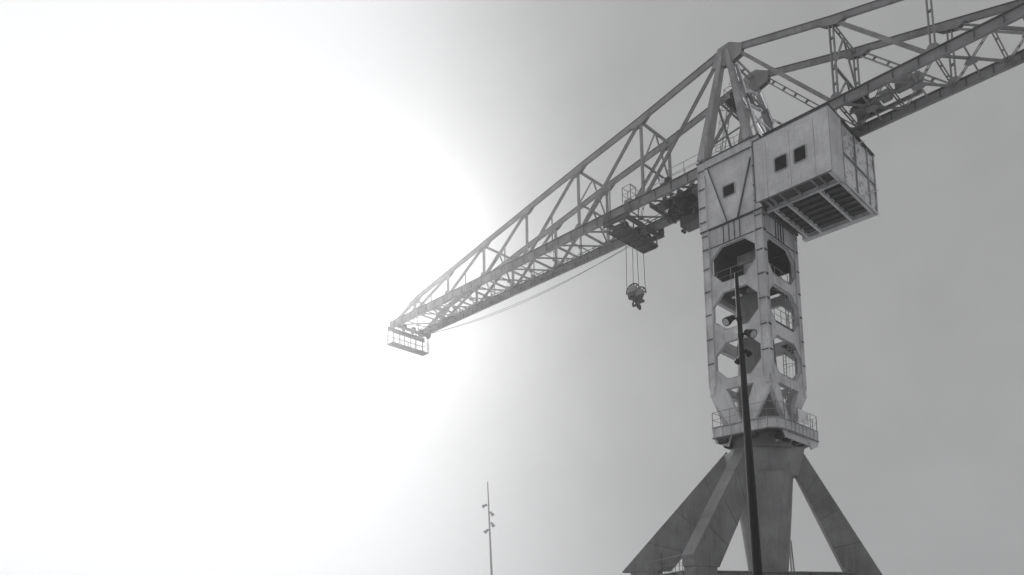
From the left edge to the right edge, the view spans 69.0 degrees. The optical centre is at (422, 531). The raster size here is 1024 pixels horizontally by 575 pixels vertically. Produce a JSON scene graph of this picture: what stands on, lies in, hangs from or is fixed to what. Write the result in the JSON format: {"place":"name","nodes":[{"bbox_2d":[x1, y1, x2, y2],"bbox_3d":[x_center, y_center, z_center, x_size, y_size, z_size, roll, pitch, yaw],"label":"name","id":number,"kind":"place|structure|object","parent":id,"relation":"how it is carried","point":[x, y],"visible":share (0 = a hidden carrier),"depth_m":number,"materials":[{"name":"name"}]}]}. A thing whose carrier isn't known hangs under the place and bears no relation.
{"place":"outdoors","nodes":[
{"label":"outdoors","id":0,"kind":"place"},
{"bbox_2d":[482,482,494,574],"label":"lamp post","id":1,"kind":"object","parent":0,"point":[489,529],"visible":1,"depth_m":112.35,"materials":[{"name":"grey metal"}]},
{"bbox_2d":[0,0,1023,574],"label":"sky","id":2,"kind":"structure","parent":0,"point":[215,215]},
{"bbox_2d":[387,0,1023,574],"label":"harbour crane","id":3,"kind":"object","parent":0,"point":[749,204],"visible":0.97,"depth_m":53.84,"materials":[{"name":"paint"}]},
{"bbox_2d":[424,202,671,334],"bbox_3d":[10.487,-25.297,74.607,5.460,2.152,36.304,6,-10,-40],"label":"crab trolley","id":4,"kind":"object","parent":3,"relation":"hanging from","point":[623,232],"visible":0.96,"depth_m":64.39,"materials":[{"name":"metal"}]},
{"bbox_2d":[626,237,646,309],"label":"hook block","id":5,"kind":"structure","parent":4,"relation":"hanging from","point":[634,293],"depth_m":64.14,"materials":[{"name":"paint"}]},
{"bbox_2d":[722,272,762,574],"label":"lamp post","id":6,"kind":"object","parent":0,"point":[756,557],"visible":1,"depth_m":35.36,"materials":[{"name":"black metal"}]}
]}

